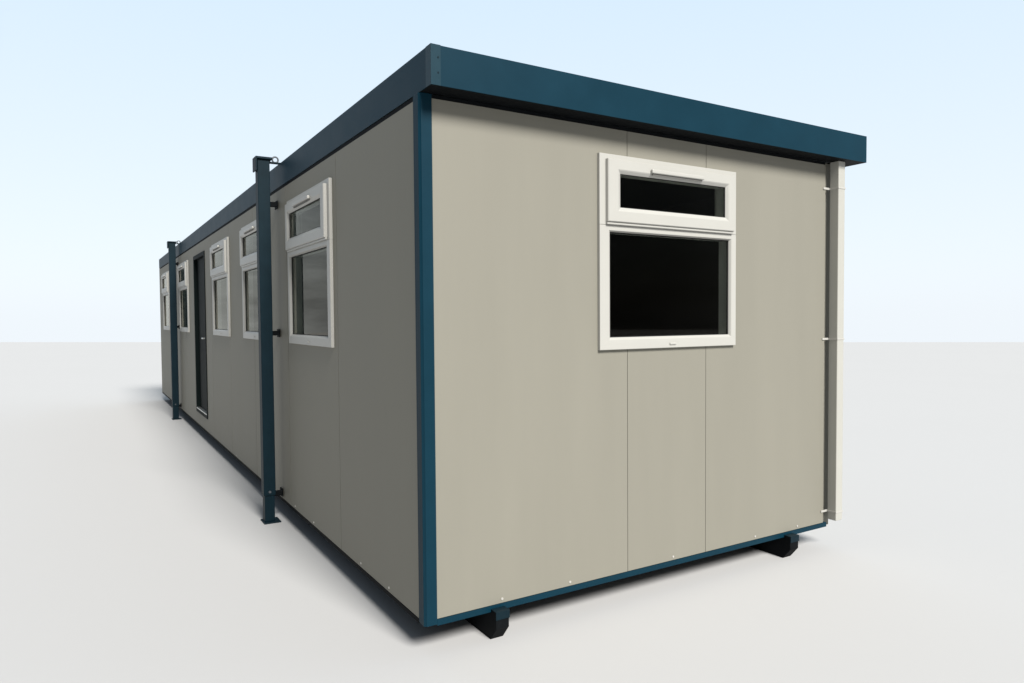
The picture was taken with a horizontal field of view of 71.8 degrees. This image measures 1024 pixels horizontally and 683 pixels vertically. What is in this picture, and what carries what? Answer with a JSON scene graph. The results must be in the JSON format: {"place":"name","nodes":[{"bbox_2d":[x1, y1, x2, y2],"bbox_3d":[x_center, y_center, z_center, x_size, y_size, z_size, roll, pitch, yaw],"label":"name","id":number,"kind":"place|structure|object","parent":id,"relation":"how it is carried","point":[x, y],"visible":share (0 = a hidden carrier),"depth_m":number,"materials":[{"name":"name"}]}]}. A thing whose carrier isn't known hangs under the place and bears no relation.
{"place":"outdoors","nodes":[
{"label":"outdoors","id":0,"kind":"place"},
{"bbox_2d":[0,342,1023,682],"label":"ground","id":1,"kind":"structure","parent":0,"point":[140,542],"depth_m":4.36,"materials":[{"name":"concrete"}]},
{"bbox_2d":[159,43,866,638],"bbox_3d":[-2.381,-0.143,9.418,3.399,2.854,12.845,-2,2,-31],"label":"portable cabin","id":2,"kind":"object","parent":1,"relation":"on","point":[481,343],"visible":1,"depth_m":3.96,"materials":[{"name":"metal"}]},
{"bbox_2d":[161,271,169,329],"bbox_3d":[-6.303,-0.736,12.926,0.133,1.045,1.045,-2,2,-31],"label":"window","id":3,"kind":"structure","parent":2,"relation":"in","point":[165,276],"depth_m":12.96,"materials":[{"name":"white plastic"}]},
{"bbox_2d":[177,260,189,331],"bbox_3d":[-4.953,-0.671,10.705,0.133,1.045,1.045,-2,2,-31],"label":"window","id":4,"kind":"structure","parent":2,"relation":"in","point":[182,269],"depth_m":10.96,"materials":[{"name":"white plastic"}]},
{"bbox_2d":[193,251,207,418],"bbox_3d":[-4.092,-0.091,9.346,0.097,2.125,1.000,-2,2,-31],"label":"door","id":5,"kind":"structure","parent":2,"relation":"in","point":[199,259],"depth_m":9.53,"materials":[{"name":"metal"}]},
{"bbox_2d":[210,237,230,336],"bbox_3d":[-3.229,-0.588,7.869,0.133,1.045,1.045,-2,2,-31],"label":"window","id":6,"kind":"structure","parent":2,"relation":"in","point":[218,272],"depth_m":8.04,"materials":[{"name":"white plastic"}]},
{"bbox_2d":[239,220,258,339],"bbox_3d":[-2.284,-0.542,6.314,0.133,1.045,1.045,-2,2,-31],"label":"window","id":7,"kind":"structure","parent":2,"relation":"in","point":[248,259],"depth_m":6.67,"materials":[{"name":"white plastic"}]},
{"bbox_2d":[285,178,333,347],"bbox_3d":[-1.373,-0.498,4.815,0.133,1.045,1.045,-2,2,-31],"label":"window","id":8,"kind":"structure","parent":2,"relation":"in","point":[298,244],"depth_m":4.80,"materials":[{"name":"white plastic"}]},
{"bbox_2d":[597,152,735,349],"bbox_3d":[0.899,-0.488,4.038,1.045,1.045,0.133,-2,2,-31],"label":"window","id":9,"kind":"structure","parent":2,"relation":"in","point":[612,218],"depth_m":3.98,"materials":[{"name":"white plastic"}]},
{"bbox_2d":[0,0,1023,341],"label":"sky","id":10,"kind":"structure","parent":0,"point":[126,126],"materials":[{"name":"blue"}]}
]}

